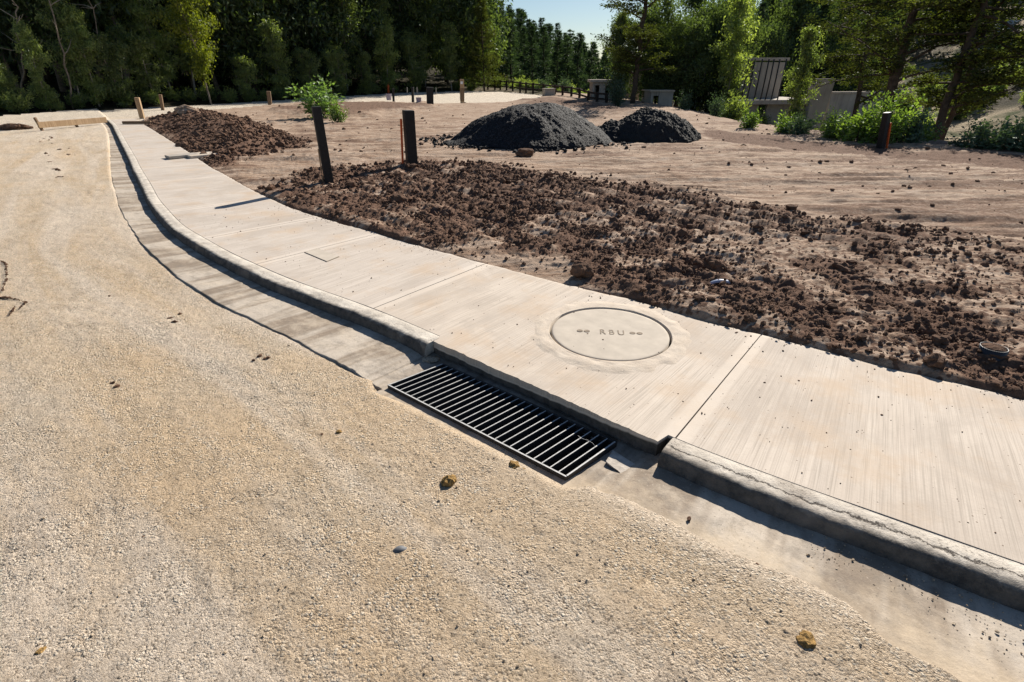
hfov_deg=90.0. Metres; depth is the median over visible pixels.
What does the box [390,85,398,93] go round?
bush
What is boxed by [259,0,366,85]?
forest tree
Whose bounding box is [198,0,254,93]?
eucalyptus tree
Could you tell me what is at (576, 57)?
pine tree
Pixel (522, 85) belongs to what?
bush
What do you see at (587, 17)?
sky
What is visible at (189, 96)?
bush
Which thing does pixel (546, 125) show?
gravel pile
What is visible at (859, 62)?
cypress tree
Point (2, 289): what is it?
twig
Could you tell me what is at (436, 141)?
spilled gravel
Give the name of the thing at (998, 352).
plastic pipe
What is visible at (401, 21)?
forest tree
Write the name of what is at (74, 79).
eucalyptus tree
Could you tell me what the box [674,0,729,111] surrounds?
tall tree
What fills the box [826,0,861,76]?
pine tree
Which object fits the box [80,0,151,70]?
eucalyptus tree
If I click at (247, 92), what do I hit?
eucalyptus tree
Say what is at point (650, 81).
tall tree
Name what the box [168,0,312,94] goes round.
forest tree
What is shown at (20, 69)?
forest tree
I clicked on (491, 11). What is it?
forest tree
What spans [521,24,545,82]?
pine tree
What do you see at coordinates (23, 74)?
bare tree
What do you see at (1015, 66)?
bush
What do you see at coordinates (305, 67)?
eucalyptus tree
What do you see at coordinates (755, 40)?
tall tree
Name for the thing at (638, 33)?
pine tree
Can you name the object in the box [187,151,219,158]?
mortar pad
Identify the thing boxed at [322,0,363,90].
eucalyptus tree
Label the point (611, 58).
tall tree
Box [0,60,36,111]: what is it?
eucalyptus tree
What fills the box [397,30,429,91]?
eucalyptus tree
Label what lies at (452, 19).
forest tree
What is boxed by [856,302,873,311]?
soil clod
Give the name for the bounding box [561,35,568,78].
pine tree
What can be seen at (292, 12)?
forest tree
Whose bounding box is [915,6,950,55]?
forest tree
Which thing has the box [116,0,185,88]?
eucalyptus tree
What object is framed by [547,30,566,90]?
pine tree
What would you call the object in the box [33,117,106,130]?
formwork board
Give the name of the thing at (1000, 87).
bush
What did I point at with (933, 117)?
bush
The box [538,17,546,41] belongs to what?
pine tree
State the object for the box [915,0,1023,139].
cypress tree
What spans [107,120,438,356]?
kerb
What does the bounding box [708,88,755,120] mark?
bush
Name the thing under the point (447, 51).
eucalyptus tree
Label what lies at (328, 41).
forest tree
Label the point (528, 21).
pine tree
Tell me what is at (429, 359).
sand patch
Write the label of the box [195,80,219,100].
bush
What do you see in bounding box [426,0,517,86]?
forest tree
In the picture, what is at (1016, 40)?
cypress tree
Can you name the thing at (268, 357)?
road crumbs
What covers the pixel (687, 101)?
sapling
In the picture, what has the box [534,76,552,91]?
sapling
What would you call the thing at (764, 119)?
bush
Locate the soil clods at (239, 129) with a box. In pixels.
[145,105,1023,391]
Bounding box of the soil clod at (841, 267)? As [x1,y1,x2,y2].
[829,262,855,272]
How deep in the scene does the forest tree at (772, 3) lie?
48.66 m
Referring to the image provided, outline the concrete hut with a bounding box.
[587,79,613,99]
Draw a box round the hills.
[0,0,1023,144]
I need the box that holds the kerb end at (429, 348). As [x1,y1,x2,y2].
[424,341,433,356]
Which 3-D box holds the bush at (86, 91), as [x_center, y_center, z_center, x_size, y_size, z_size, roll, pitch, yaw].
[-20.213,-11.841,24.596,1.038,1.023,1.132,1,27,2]
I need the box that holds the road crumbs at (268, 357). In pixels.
[108,295,758,564]
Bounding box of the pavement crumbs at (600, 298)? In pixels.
[188,206,1020,532]
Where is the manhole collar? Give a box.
[530,301,691,374]
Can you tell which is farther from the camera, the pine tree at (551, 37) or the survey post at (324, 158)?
the pine tree at (551, 37)
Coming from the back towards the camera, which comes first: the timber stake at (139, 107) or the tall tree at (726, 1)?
the tall tree at (726, 1)
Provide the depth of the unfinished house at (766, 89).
27.91 m
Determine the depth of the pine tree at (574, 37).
71.23 m
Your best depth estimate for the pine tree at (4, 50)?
27.20 m
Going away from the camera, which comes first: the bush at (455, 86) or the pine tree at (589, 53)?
the bush at (455, 86)
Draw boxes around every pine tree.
[0,4,18,53]
[488,1,505,75]
[489,2,514,79]
[495,14,525,84]
[502,7,512,43]
[504,9,519,64]
[506,9,526,74]
[512,8,523,38]
[514,18,544,80]
[514,26,532,80]
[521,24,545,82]
[525,26,544,81]
[531,26,553,84]
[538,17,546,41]
[538,26,555,87]
[541,23,554,74]
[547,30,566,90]
[547,37,563,84]
[553,23,562,44]
[556,37,578,89]
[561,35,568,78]
[564,36,584,82]
[567,29,576,59]
[567,32,589,92]
[576,42,591,85]
[578,40,597,92]
[584,49,602,80]
[598,51,611,78]
[599,50,608,78]
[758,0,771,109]
[780,0,825,96]
[808,0,837,77]
[821,0,862,89]
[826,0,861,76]
[888,5,919,51]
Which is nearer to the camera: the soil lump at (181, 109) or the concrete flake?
the concrete flake
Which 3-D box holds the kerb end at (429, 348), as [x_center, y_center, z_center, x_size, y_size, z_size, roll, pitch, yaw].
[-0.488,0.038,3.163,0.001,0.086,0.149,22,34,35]
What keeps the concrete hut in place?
on the soil
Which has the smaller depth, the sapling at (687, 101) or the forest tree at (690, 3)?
the sapling at (687, 101)
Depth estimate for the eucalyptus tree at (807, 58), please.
20.01 m
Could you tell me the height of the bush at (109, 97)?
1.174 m
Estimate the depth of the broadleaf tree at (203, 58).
25.66 m
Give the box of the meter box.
[542,88,555,95]
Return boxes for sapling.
[283,72,346,118]
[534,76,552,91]
[557,75,574,91]
[606,69,630,105]
[675,90,693,109]
[706,92,726,116]
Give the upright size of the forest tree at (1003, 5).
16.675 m
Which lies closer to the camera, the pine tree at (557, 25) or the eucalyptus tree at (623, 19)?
the eucalyptus tree at (623, 19)
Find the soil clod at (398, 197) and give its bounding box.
[389,193,407,203]
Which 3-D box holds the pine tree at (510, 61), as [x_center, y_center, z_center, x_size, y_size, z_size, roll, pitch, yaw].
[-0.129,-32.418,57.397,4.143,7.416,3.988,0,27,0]
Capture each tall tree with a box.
[591,8,656,98]
[614,3,685,102]
[634,1,689,103]
[638,0,731,106]
[651,0,717,107]
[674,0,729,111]
[692,0,759,112]
[706,7,776,93]
[741,0,800,114]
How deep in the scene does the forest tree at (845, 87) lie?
40.94 m
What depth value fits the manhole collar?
3.11 m
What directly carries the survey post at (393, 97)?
on the soil
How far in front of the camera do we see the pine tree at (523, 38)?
61.35 m
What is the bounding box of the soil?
[144,93,1023,399]
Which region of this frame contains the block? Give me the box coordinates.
[641,89,674,105]
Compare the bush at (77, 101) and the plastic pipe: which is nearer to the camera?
the plastic pipe
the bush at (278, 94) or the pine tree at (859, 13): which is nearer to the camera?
the bush at (278, 94)
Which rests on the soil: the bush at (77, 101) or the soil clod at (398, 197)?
the soil clod at (398, 197)
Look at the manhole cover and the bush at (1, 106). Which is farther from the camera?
the bush at (1, 106)
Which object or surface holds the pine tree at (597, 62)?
on the hills
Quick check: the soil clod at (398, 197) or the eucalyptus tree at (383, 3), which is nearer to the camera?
the soil clod at (398, 197)
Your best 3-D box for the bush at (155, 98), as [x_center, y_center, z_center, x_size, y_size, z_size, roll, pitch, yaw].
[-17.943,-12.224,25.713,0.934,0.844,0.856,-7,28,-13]
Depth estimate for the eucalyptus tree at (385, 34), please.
37.75 m
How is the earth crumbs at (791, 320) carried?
on the soil
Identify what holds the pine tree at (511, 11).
on the hills
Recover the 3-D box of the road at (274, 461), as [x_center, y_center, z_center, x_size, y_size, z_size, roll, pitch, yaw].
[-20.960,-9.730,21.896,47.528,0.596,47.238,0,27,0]
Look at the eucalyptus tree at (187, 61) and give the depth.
28.29 m
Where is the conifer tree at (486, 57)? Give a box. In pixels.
[460,0,509,90]
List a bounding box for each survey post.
[311,106,333,183]
[392,88,394,101]
[400,110,417,163]
[426,87,436,103]
[876,112,891,148]
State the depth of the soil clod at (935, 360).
2.80 m
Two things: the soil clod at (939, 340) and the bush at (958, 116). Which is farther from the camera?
the bush at (958, 116)
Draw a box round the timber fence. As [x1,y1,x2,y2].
[487,79,608,102]
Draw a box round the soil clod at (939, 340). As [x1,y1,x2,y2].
[930,334,949,346]
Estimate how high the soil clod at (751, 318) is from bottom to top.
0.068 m
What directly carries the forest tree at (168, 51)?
on the hills
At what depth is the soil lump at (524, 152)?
10.34 m
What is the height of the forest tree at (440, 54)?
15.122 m
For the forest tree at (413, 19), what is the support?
on the hills
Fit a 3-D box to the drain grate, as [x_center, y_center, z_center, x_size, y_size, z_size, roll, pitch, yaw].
[-0.098,0.382,2.631,1.226,0.060,0.370,21,34,34]
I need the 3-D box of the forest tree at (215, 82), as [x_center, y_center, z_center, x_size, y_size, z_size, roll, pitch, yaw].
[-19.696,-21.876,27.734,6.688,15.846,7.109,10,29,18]
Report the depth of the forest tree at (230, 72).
36.14 m
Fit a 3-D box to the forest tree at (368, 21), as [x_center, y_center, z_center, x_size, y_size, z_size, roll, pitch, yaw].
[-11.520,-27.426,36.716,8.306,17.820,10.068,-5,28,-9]
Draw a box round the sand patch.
[421,356,439,362]
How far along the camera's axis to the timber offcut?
16.29 m
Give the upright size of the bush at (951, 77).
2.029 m
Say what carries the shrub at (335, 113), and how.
on the soil
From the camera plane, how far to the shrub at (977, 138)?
11.33 m
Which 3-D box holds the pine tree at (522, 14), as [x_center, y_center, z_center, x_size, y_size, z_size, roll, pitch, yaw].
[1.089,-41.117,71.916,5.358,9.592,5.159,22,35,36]
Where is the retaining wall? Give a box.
[821,91,882,128]
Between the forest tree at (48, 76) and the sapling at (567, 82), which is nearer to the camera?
the forest tree at (48, 76)
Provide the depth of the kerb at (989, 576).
1.87 m
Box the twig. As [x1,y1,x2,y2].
[0,260,27,315]
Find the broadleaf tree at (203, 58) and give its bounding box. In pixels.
[150,0,222,104]
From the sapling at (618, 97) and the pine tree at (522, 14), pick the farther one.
the pine tree at (522, 14)
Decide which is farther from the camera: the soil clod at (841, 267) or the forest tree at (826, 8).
the forest tree at (826, 8)
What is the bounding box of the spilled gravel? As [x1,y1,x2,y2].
[419,134,636,154]
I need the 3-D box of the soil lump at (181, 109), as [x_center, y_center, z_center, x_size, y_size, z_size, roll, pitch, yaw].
[-10.913,-7.727,17.201,0.728,0.394,0.645,15,31,27]
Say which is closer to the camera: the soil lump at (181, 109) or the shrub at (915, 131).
the shrub at (915, 131)
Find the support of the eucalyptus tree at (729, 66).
on the hills
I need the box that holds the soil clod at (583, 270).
[570,263,593,277]
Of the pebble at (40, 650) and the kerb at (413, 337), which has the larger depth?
the kerb at (413, 337)
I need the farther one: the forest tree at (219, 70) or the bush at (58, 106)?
the forest tree at (219, 70)
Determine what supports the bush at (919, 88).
on the hills
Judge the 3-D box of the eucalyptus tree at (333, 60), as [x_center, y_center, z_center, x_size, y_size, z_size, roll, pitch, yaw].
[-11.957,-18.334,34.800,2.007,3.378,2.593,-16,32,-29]
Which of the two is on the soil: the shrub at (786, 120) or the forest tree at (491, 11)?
the shrub at (786, 120)
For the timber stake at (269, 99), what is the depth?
25.99 m
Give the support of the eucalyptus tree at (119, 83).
on the hills
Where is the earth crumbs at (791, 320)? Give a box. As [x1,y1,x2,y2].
[158,100,1023,343]
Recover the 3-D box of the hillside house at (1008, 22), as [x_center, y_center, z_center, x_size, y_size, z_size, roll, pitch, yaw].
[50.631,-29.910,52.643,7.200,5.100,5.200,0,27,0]
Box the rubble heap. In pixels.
[0,123,32,129]
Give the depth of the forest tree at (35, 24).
23.60 m
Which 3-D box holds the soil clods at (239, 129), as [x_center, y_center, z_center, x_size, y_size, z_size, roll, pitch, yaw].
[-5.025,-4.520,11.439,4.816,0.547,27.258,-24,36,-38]
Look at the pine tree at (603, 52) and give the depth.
73.33 m
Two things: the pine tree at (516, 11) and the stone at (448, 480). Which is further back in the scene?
the pine tree at (516, 11)
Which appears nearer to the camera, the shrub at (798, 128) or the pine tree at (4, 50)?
the shrub at (798, 128)
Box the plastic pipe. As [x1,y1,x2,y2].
[977,342,1008,360]
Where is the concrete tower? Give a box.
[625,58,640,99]
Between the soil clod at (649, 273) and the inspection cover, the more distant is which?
the inspection cover
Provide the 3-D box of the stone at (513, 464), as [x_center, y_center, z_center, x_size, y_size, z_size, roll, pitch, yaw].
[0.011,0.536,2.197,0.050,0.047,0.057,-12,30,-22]
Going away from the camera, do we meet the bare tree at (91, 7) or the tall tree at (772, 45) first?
the bare tree at (91, 7)
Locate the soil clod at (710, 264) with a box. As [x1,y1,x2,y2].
[703,259,726,269]
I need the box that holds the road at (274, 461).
[0,91,961,681]
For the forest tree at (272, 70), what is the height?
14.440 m
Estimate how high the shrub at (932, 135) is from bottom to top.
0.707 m
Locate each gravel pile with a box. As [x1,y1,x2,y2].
[443,102,612,150]
[597,106,700,142]
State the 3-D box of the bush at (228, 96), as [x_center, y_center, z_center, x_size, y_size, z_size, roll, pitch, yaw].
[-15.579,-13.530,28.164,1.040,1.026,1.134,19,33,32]
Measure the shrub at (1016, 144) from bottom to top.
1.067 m
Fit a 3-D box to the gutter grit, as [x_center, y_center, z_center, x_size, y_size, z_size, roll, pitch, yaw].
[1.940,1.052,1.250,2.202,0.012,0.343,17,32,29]
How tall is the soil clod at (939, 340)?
0.085 m
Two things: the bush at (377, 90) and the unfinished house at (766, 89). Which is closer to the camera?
the unfinished house at (766, 89)
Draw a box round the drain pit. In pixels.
[521,428,603,474]
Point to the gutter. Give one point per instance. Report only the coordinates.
(893, 609)
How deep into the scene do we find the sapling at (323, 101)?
18.20 m
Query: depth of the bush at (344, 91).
35.17 m
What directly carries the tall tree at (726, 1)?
on the soil
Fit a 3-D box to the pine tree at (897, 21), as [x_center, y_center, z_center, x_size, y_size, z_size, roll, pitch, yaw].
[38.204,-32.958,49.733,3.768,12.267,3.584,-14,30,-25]
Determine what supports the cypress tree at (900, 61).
on the soil
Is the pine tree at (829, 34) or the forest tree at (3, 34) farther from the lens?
the pine tree at (829, 34)
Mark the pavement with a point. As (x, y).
(916, 457)
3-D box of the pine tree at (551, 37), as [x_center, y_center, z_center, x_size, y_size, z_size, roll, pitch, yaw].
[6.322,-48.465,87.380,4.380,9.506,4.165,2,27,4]
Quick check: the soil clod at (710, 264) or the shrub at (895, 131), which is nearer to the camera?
the soil clod at (710, 264)
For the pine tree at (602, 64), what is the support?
on the hills
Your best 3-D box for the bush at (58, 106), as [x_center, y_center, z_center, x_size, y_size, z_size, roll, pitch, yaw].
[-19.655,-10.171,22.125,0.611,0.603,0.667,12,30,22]
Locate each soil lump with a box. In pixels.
[174,105,198,114]
[515,148,533,156]
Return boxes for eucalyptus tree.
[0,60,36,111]
[7,17,64,111]
[27,0,93,97]
[57,1,115,106]
[73,32,144,106]
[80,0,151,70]
[104,22,173,102]
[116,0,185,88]
[150,0,208,94]
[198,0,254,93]
[230,53,263,102]
[251,0,304,73]
[256,15,294,99]
[290,46,322,98]
[320,43,351,96]
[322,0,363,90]
[347,51,380,94]
[368,0,399,71]
[370,20,403,93]
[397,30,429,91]
[401,0,441,86]
[433,22,465,90]
[603,11,630,96]
[705,0,760,102]
[780,24,827,120]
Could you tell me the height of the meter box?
0.555 m
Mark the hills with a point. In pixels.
(1004, 108)
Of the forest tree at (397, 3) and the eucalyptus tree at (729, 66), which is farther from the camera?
the forest tree at (397, 3)
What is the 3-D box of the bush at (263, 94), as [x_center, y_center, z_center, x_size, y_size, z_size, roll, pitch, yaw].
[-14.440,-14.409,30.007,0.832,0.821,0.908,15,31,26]
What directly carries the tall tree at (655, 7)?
on the soil
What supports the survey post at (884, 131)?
on the soil
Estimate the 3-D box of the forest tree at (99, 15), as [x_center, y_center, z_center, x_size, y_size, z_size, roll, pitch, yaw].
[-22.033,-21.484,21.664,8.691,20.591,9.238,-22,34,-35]
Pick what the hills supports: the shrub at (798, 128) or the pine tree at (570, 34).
the pine tree at (570, 34)
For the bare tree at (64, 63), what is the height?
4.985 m
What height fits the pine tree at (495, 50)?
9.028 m
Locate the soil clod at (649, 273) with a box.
[645,270,658,280]
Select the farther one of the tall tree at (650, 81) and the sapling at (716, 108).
the tall tree at (650, 81)
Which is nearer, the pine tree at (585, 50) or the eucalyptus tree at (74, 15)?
the eucalyptus tree at (74, 15)
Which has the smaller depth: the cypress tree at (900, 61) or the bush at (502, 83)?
the cypress tree at (900, 61)
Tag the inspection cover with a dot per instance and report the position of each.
(323, 255)
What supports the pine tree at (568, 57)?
on the hills
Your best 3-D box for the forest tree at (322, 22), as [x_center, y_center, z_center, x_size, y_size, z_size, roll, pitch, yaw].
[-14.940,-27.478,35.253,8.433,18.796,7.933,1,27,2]
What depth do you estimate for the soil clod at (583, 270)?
4.07 m
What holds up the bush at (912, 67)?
on the hills
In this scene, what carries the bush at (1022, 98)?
on the hills
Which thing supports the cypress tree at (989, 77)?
on the soil
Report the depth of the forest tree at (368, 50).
42.38 m
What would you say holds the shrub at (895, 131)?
on the soil
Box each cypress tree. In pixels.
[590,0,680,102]
[795,0,1023,126]
[798,0,934,133]
[867,0,1023,139]
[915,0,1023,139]
[993,0,1023,93]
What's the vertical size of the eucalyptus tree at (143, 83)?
3.739 m
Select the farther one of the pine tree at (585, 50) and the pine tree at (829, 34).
the pine tree at (585, 50)
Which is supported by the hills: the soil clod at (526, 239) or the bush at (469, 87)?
the bush at (469, 87)
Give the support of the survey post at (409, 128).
on the soil
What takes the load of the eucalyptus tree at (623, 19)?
on the soil
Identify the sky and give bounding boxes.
[499,0,760,78]
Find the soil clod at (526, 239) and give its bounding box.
[521,235,533,243]
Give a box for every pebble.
[34,646,46,654]
[393,545,406,552]
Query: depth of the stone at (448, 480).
2.08 m
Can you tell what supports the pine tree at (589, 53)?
on the hills
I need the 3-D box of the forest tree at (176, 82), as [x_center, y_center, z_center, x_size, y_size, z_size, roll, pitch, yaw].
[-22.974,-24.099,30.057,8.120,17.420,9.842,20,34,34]
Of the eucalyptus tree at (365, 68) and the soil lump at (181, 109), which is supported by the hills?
the eucalyptus tree at (365, 68)
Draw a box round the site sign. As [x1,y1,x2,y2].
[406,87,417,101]
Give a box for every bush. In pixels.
[0,87,33,113]
[0,95,6,110]
[32,94,44,109]
[48,99,65,110]
[62,90,88,108]
[78,86,102,101]
[104,90,127,103]
[141,89,159,103]
[162,86,180,100]
[176,86,197,101]
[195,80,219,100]
[217,85,238,102]
[258,88,271,100]
[271,83,288,99]
[291,82,303,97]
[338,87,347,95]
[371,84,380,93]
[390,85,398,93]
[450,80,459,89]
[466,83,475,90]
[490,73,504,87]
[514,75,530,89]
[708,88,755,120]
[746,110,770,124]
[894,88,923,112]
[902,108,947,137]
[903,63,916,73]
[914,74,946,96]
[937,110,973,120]
[940,70,965,86]
[984,72,1011,91]
[994,59,1023,76]
[1018,89,1023,104]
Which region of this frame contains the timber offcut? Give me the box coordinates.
[122,121,151,123]
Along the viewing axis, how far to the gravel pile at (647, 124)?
12.46 m
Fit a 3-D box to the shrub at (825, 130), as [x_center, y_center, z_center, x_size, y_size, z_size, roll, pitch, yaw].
[8.144,-5.498,12.959,1.094,0.996,0.882,17,32,30]
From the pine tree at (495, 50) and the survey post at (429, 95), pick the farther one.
the pine tree at (495, 50)
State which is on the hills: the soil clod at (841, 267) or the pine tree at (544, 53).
the pine tree at (544, 53)
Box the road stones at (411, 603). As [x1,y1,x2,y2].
[11,277,934,681]
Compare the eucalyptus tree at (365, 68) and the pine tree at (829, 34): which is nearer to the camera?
the eucalyptus tree at (365, 68)
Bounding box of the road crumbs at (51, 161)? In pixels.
[40,136,69,177]
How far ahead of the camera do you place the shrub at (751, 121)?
15.19 m
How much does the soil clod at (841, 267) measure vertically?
0.130 m
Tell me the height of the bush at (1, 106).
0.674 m
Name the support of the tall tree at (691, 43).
on the soil
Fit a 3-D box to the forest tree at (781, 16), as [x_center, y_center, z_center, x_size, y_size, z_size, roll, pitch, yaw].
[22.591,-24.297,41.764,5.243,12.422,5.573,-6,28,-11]
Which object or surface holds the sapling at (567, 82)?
on the soil
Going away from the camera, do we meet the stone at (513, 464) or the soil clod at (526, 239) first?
the stone at (513, 464)
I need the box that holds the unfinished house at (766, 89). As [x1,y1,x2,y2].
[704,58,834,127]
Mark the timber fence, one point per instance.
(579, 94)
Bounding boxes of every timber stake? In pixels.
[134,97,144,118]
[158,94,164,109]
[266,91,271,104]
[460,79,463,102]
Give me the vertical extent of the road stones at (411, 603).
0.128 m
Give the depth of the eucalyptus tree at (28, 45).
21.34 m
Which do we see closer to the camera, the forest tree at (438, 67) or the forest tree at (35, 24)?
the forest tree at (35, 24)
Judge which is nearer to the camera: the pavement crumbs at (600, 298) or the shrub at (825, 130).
the pavement crumbs at (600, 298)
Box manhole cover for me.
[551,309,669,360]
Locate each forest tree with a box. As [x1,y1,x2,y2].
[0,0,47,95]
[0,0,117,84]
[2,16,60,79]
[2,30,26,79]
[11,0,139,91]
[36,0,131,84]
[53,0,181,93]
[111,0,226,90]
[149,21,197,86]
[153,9,255,86]
[156,0,236,91]
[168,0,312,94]
[221,28,263,83]
[244,0,306,84]
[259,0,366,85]
[260,0,342,85]
[284,7,353,84]
[295,0,335,70]
[322,0,402,86]
[346,0,386,83]
[374,0,412,82]
[376,0,435,74]
[388,0,443,84]
[407,0,512,85]
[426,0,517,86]
[431,5,488,81]
[432,0,464,84]
[435,2,502,84]
[475,2,513,81]
[673,0,715,104]
[753,0,802,111]
[764,0,824,106]
[787,0,849,97]
[818,3,907,90]
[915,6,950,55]
[986,0,1017,14]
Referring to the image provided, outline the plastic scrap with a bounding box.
[710,279,729,283]
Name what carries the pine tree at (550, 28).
on the hills
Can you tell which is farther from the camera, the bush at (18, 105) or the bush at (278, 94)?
the bush at (278, 94)
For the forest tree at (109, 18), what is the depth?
26.14 m
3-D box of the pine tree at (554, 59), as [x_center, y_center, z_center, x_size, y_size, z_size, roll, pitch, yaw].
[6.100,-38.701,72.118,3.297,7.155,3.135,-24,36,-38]
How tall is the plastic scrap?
0.051 m
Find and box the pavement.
[112,119,1023,564]
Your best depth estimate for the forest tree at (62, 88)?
25.43 m
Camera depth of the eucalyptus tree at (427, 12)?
43.49 m
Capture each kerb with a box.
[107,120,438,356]
[657,438,1023,611]
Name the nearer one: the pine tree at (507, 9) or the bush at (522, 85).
the bush at (522, 85)
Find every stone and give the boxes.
[441,474,456,486]
[509,460,519,468]
[796,630,816,648]
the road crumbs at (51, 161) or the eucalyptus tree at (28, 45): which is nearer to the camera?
the road crumbs at (51, 161)
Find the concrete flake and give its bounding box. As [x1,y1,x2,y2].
[606,450,634,472]
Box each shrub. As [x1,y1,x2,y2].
[326,100,348,121]
[738,104,764,128]
[770,110,798,132]
[780,107,819,134]
[813,105,850,139]
[827,103,901,143]
[857,78,926,143]
[892,98,944,143]
[915,118,947,140]
[944,113,1020,149]
[978,111,1023,151]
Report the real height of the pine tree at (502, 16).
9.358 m
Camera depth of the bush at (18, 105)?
20.76 m
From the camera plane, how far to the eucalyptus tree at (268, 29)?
30.27 m
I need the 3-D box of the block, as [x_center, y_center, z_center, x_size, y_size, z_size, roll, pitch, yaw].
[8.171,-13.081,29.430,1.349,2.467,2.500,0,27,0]
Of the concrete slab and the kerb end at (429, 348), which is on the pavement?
the concrete slab
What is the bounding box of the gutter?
[103,123,1023,681]
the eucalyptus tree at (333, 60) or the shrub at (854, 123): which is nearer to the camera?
the shrub at (854, 123)
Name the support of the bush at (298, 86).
on the hills
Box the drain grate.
[388,364,616,480]
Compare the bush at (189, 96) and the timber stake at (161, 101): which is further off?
the bush at (189, 96)
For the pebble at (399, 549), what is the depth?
1.79 m
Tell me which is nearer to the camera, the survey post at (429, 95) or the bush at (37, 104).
the bush at (37, 104)
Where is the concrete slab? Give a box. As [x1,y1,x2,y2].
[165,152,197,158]
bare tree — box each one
[1,0,41,96]
[48,0,73,108]
[71,0,114,102]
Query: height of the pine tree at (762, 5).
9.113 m
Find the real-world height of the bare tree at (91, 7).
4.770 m
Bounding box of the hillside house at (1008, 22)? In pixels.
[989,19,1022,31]
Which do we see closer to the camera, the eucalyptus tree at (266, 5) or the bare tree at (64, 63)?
the bare tree at (64, 63)
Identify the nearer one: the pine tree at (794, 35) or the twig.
the twig
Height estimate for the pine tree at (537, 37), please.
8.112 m
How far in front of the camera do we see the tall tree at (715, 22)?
28.44 m
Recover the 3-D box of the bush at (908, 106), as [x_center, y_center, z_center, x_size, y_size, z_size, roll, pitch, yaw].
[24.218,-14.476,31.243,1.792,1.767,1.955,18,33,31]
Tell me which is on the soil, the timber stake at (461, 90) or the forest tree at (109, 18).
the timber stake at (461, 90)
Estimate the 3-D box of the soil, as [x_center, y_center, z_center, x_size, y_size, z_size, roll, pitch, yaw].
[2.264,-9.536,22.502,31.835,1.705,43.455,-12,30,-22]
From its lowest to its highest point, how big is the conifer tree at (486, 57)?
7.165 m
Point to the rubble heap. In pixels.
(12, 126)
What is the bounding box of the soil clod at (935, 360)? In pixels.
[922,353,945,368]
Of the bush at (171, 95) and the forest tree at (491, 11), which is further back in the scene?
the forest tree at (491, 11)
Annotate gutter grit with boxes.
[806,535,1023,663]
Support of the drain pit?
in the soil
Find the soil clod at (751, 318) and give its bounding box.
[743,314,757,321]
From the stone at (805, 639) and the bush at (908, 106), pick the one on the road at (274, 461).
the stone at (805, 639)
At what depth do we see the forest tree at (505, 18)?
53.27 m
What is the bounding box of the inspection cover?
[304,248,338,261]

